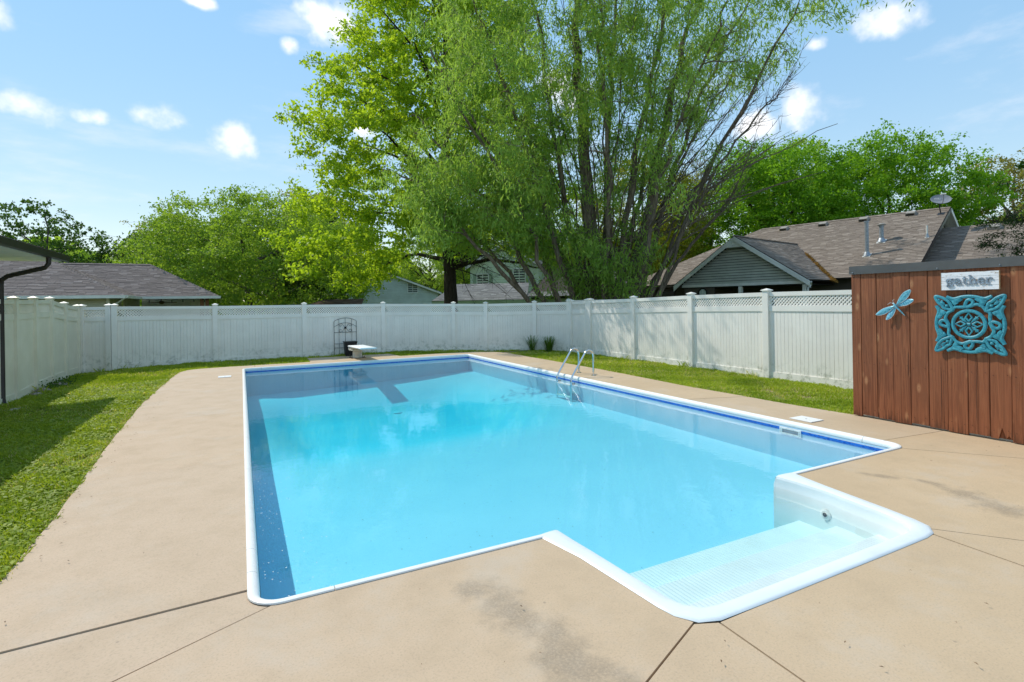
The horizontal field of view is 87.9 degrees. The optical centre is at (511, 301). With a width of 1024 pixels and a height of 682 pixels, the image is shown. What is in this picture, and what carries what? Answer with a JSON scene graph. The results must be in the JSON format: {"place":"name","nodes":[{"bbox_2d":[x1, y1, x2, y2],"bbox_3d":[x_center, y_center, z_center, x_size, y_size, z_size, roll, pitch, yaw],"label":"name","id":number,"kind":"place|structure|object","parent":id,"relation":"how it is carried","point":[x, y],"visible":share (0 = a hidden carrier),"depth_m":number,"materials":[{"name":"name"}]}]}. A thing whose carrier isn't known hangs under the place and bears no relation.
{"place":"outdoors","nodes":[
{"label":"outdoors","id":0,"kind":"place"},
{"bbox_2d":[0,261,220,316],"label":"house","id":1,"kind":"structure","parent":0,"point":[94,284],"depth_m":26.23,"materials":[{"name":"grey"}]},
{"bbox_2d":[148,300,176,303],"bbox_3d":[-19.265,-0.041,29.208,1.390,0.330,1.328,-1,0,-27],"label":"ceiling fan","id":2,"kind":"object","parent":1,"relation":"hanging from","point":[162,302],"visible":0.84,"depth_m":29.05,"materials":[{"name":"black metal"}]},
{"bbox_2d":[0,349,853,583],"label":"lawn","id":3,"kind":"structure","parent":0,"point":[778,397],"depth_m":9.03,"materials":[{"name":"green plant"}]},
{"bbox_2d":[0,296,80,403],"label":"vinyl fence","id":4,"kind":"object","parent":3,"relation":"on","point":[43,341],"visible":0.98,"depth_m":11.17,"materials":[{"name":"white plastic"}]},
{"bbox_2d":[33,387,50,392],"bbox_3d":[-9.765,1.853,11.024,0.298,0.154,0.314,-1,0,21],"label":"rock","id":5,"kind":"object","parent":3,"relation":"on","point":[42,389],"visible":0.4,"depth_m":10.96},
{"bbox_2d":[38,375,82,388],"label":"weeds","id":6,"kind":"object","parent":3,"relation":"on","point":[55,384],"visible":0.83,"depth_m":11.83,"materials":[{"name":"green plant"}]},
{"bbox_2d":[80,304,111,372],"bbox_3d":[-11.105,1.027,14.169,0.831,1.948,0.164,-1,0,-8],"label":"vinyl fence","id":7,"kind":"object","parent":3,"relation":"on","point":[96,347],"visible":0.95,"depth_m":14.15,"materials":[{"name":"white plastic"}]},
{"bbox_2d":[111,300,568,369],"bbox_3d":[-4.597,0.905,16.498,13.002,1.920,2.041,-1,0,-12],"label":"vinyl fence","id":8,"kind":"object","parent":3,"relation":"on","point":[140,341],"visible":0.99,"depth_m":16.58,"materials":[{"name":"white plastic"}]},
{"bbox_2d":[334,318,356,353],"bbox_3d":[-5.307,1.111,16.929,0.706,1.210,0.072,-1,0,-27],"label":"garden trellis","id":9,"kind":"object","parent":3,"relation":"on","point":[345,332],"visible":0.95,"depth_m":16.93,"materials":[{"name":"metal"}]},
{"bbox_2d":[540,336,555,351],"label":"ornamental grass","id":10,"kind":"object","parent":3,"relation":"on","point":[549,342],"depth_m":16.90,"materials":[{"name":"green plant"}]},
{"bbox_2d":[568,298,588,353],"bbox_3d":[2.103,0.805,16.449,0.170,1.822,1.055,-1,0,-27],"label":"vinyl fence","id":11,"kind":"object","parent":3,"relation":"on","point":[578,329],"visible":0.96,"depth_m":16.49,"materials":[{"name":"white plastic"}]},
{"bbox_2d":[587,288,852,388],"bbox_3d":[4.710,0.701,11.466,0.175,1.955,10.265,-1,0,-28],"label":"vinyl fence","id":12,"kind":"object","parent":3,"relation":"on","point":[811,342],"visible":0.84,"depth_m":11.23,"materials":[{"name":"white plastic"}]},
{"bbox_2d":[0,352,1023,681],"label":"pool deck","id":13,"kind":"structure","parent":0,"point":[144,534],"depth_m":2.85,"materials":[{"name":"concrete"}]},
{"bbox_2d":[343,341,357,355],"bbox_3d":[-5.076,1.470,16.659,0.390,0.465,0.370,-1,0,-27],"label":"black bin","id":14,"kind":"object","parent":13,"relation":"on","point":[347,352],"visible":0.75,"depth_m":16.52,"materials":[{"name":"plastic"}]},
{"bbox_2d":[348,345,376,358],"bbox_3d":[-4.334,1.466,15.325,0.470,0.410,1.830,-1,0,-27],"label":"diving board","id":15,"kind":"object","parent":13,"relation":"on","point":[357,350],"visible":1,"depth_m":15.77,"materials":[{"name":"white plastic"}]},
{"bbox_2d":[556,347,595,401],"bbox_3d":[1.369,1.602,11.423,0.654,1.192,0.656,-1,0,-27],"label":"pool ladder","id":16,"kind":"object","parent":13,"relation":"on","point":[571,384],"visible":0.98,"depth_m":11.29,"materials":[{"name":"silver metal"}]},
{"bbox_2d":[242,354,933,624],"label":"swimming pool","id":17,"kind":"structure","parent":13,"relation":"in","point":[534,446],"depth_m":6.30,"materials":[{"name":"liquid"}]},
{"bbox_2d":[790,416,822,422],"bbox_3d":[3.842,1.530,6.934,0.260,0.009,0.300,-1,0,-27],"label":"skimmer lid","id":18,"kind":"object","parent":13,"relation":"on","point":[806,419],"visible":1,"depth_m":6.90,"materials":[{"name":"white plastic"}]},
{"bbox_2d":[849,255,1023,443],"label":"wood wall","id":19,"kind":"structure","parent":13,"relation":"on","point":[904,371],"depth_m":6.33,"materials":[{"name":"brown wood"}]},
{"bbox_2d":[876,290,913,319],"bbox_3d":[4.791,0.039,6.636,0.072,0.380,0.431,-1,0,-27],"label":"dragonfly ornament","id":20,"kind":"object","parent":19,"relation":"attached to","point":[903,300],"visible":1,"depth_m":6.60,"materials":[{"name":"metal"}]},
{"bbox_2d":[934,294,1007,355],"bbox_3d":[5.139,0.251,5.972,0.037,0.672,0.672,-1,0,-27],"label":"wall carving","id":21,"kind":"object","parent":19,"relation":"attached to","point":[1000,315],"depth_m":5.94},
{"bbox_2d":[941,270,1000,290],"bbox_3d":[5.136,-0.237,5.962,0.044,0.207,0.537,-1,0,-27],"label":"wall sign","id":22,"kind":"object","parent":19,"relation":"attached to","point":[976,280],"visible":1,"depth_m":5.94,"materials":[{"name":"white wood"}]},
{"bbox_2d":[0,0,1023,300],"label":"sky","id":23,"kind":"structure","parent":0,"point":[108,108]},
{"bbox_2d":[526,336,538,349],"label":"ornamental grass","id":24,"kind":"object","parent":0,"point":[531,347],"depth_m":17.27,"materials":[{"name":"green plant"}]},
{"bbox_2d":[675,146,735,254],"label":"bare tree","id":25,"kind":"object","parent":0,"point":[701,174],"visible":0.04,"depth_m":43.68,"materials":[{"name":"green plant"}]},
{"bbox_3d":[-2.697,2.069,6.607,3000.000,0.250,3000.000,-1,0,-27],"label":"ground","id":26,"kind":"structure","parent":0,"visible":0},
{"bbox_2d":[0,235,69,403],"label":"house","id":27,"kind":"structure","parent":26,"relation":"on","point":[11,249],"depth_m":9.61,"materials":[{"name":"beige"}]},
{"bbox_2d":[0,197,114,262],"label":"maple tree","id":28,"kind":"object","parent":26,"relation":"on","point":[60,244],"visible":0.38,"depth_m":41.44,"materials":[{"name":"green plant"}]},
{"bbox_2d":[62,230,197,315],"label":"maple tree","id":29,"kind":"object","parent":26,"relation":"on","point":[102,251],"visible":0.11,"depth_m":42.17,"materials":[{"name":"green plant"}]},
{"bbox_2d":[119,205,184,244],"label":"maple tree","id":30,"kind":"object","parent":26,"relation":"on","point":[138,227],"visible":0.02,"depth_m":50.33,"materials":[{"name":"green plant"}]},
{"bbox_2d":[131,227,231,293],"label":"maple tree","id":31,"kind":"object","parent":26,"relation":"on","point":[199,260],"depth_m":53.59,"materials":[{"name":"green plant"}]},
{"bbox_2d":[102,182,394,333],"bbox_3d":[-18.568,-3.312,40.236,20.072,11.561,19.957,-1,0,-27],"label":"maple tree","id":32,"kind":"object","parent":26,"relation":"on","point":[213,249],"visible":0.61,"depth_m":34.95,"materials":[{"name":"green plant"}]},
{"bbox_2d":[255,207,356,312],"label":"maple tree","id":33,"kind":"object","parent":26,"relation":"on","point":[287,284],"visible":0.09,"depth_m":44.18,"materials":[{"name":"green plant"}]},
{"bbox_2d":[265,187,355,284],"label":"maple tree","id":34,"kind":"object","parent":26,"relation":"on","point":[306,199],"visible":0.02,"depth_m":50.28,"materials":[{"name":"green plant"}]},
{"bbox_2d":[308,299,363,312],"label":"shed","id":35,"kind":"structure","parent":26,"relation":"on","point":[340,301],"depth_m":36.65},
{"bbox_2d":[346,272,441,318],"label":"house","id":36,"kind":"structure","parent":26,"relation":"on","point":[404,291],"depth_m":58.06,"materials":[{"name":"blue"}]},
{"bbox_2d":[407,283,417,292],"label":"window","id":37,"kind":"structure","parent":36,"relation":"in","point":[408,284],"depth_m":58.20,"materials":[{"name":"grey glass"}]},
{"bbox_2d":[253,0,583,311],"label":"oak tree","id":38,"kind":"object","parent":26,"relation":"on","point":[378,115],"visible":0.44,"depth_m":25.84,"materials":[{"name":"green plant"}]},
{"bbox_2d":[389,230,463,294],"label":"maple tree","id":39,"kind":"object","parent":26,"relation":"on","point":[422,278],"visible":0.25,"depth_m":66.65,"materials":[{"name":"green plant"}]},
{"bbox_2d":[430,231,490,292],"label":"maple tree","id":40,"kind":"object","parent":26,"relation":"on","point":[460,277],"visible":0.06,"depth_m":60.51,"materials":[{"name":"green plant"}]},
{"bbox_2d":[432,242,550,324],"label":"house","id":41,"kind":"structure","parent":26,"relation":"on","point":[481,291],"depth_m":39.30,"materials":[{"name":"grey"}]},
{"bbox_2d":[476,273,488,283],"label":"window","id":42,"kind":"structure","parent":41,"relation":"in","point":[478,281],"depth_m":42.39,"materials":[{"name":"grey glass"}]},
{"bbox_2d":[513,268,525,282],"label":"window","id":43,"kind":"structure","parent":41,"relation":"in","point":[519,276],"depth_m":41.64,"materials":[{"name":"grey glass"}]},
{"bbox_2d":[21,200,1023,314],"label":"distant wood","id":44,"kind":"object","parent":26,"relation":"on","point":[71,253],"depth_m":68.59,"materials":[{"name":"green plant"}]},
{"bbox_2d":[482,182,581,266],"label":"maple tree","id":45,"kind":"object","parent":26,"relation":"on","point":[534,240],"depth_m":53.04,"materials":[{"name":"green plant"}]},
{"bbox_2d":[527,269,626,309],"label":"house","id":46,"kind":"structure","parent":26,"relation":"on","point":[537,299],"depth_m":36.27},
{"bbox_2d":[566,298,627,309],"bbox_3d":[3.281,0.862,19.492,2.568,2.070,0.164,-1,0,18],"label":"vinyl fence","id":47,"kind":"object","parent":26,"relation":"on","point":[594,300],"visible":0.05,"depth_m":19.53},
{"bbox_2d":[355,0,914,310],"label":"willow tree","id":48,"kind":"object","parent":26,"relation":"on","point":[517,222],"visible":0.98,"depth_m":19.63,"materials":[{"name":"green plant"}]},
{"bbox_2d":[567,157,719,274],"bbox_3d":[9.558,-4.578,39.713,12.104,13.107,12.248,-1,0,11],"label":"maple tree","id":49,"kind":"object","parent":26,"relation":"on","point":[685,243],"visible":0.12,"depth_m":37.98,"materials":[{"name":"green plant"}]},
{"bbox_2d":[633,221,720,275],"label":"maple tree","id":50,"kind":"object","parent":26,"relation":"on","point":[685,248],"visible":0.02,"depth_m":41.38,"materials":[{"name":"green plant"}]},
{"bbox_2d":[689,134,876,254],"bbox_3d":[19.676,-5.364,40.276,13.061,14.342,13.064,-1,0,-27],"label":"maple tree","id":51,"kind":"object","parent":26,"relation":"on","point":[764,175],"visible":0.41,"depth_m":37.45,"materials":[{"name":"green plant"}]},
{"bbox_2d":[729,132,860,235],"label":"maple tree","id":52,"kind":"object","parent":26,"relation":"on","point":[804,142],"visible":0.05,"depth_m":45.25,"materials":[{"name":"green plant"}]},
{"bbox_2d":[637,193,1023,306],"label":"house","id":53,"kind":"structure","parent":26,"relation":"on","point":[821,256],"depth_m":23.17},
{"bbox_2d":[656,289,674,296],"bbox_3d":[8.436,-0.258,29.186,0.060,0.840,1.240,-1,0,-39],"label":"window","id":54,"kind":"structure","parent":53,"relation":"in","point":[667,289],"depth_m":29.05,"materials":[{"name":"grey metal"}]},
{"bbox_2d":[698,288,706,294],"bbox_3d":[8.751,-0.403,24.366,0.035,0.462,0.462,-1,0,-39],"label":"octagon window","id":55,"kind":"structure","parent":53,"relation":"in","point":[702,291],"depth_m":24.36,"materials":[{"name":"white glass"}]},
{"bbox_2d":[784,118,1022,225],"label":"maple tree","id":56,"kind":"object","parent":26,"relation":"on","point":[879,175],"visible":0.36,"depth_m":36.90,"materials":[{"name":"green plant"}]},
{"bbox_2d":[942,147,1023,223],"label":"maple tree","id":57,"kind":"object","parent":26,"relation":"on","point":[1010,166],"visible":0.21,"depth_m":40.97,"materials":[{"name":"green plant"}]},
{"bbox_2d":[970,178,1023,257],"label":"tree","id":58,"kind":"object","parent":26,"relation":"on","point":[1012,221],"visible":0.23,"depth_m":16.29,"materials":[{"name":"green plant"}]},
{"bbox_2d":[1015,161,1023,170],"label":"maple tree","id":59,"kind":"object","parent":26,"relation":"on","point":[1020,165],"visible":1,"depth_m":12.66,"materials":[{"name":"green plant"}]}
]}

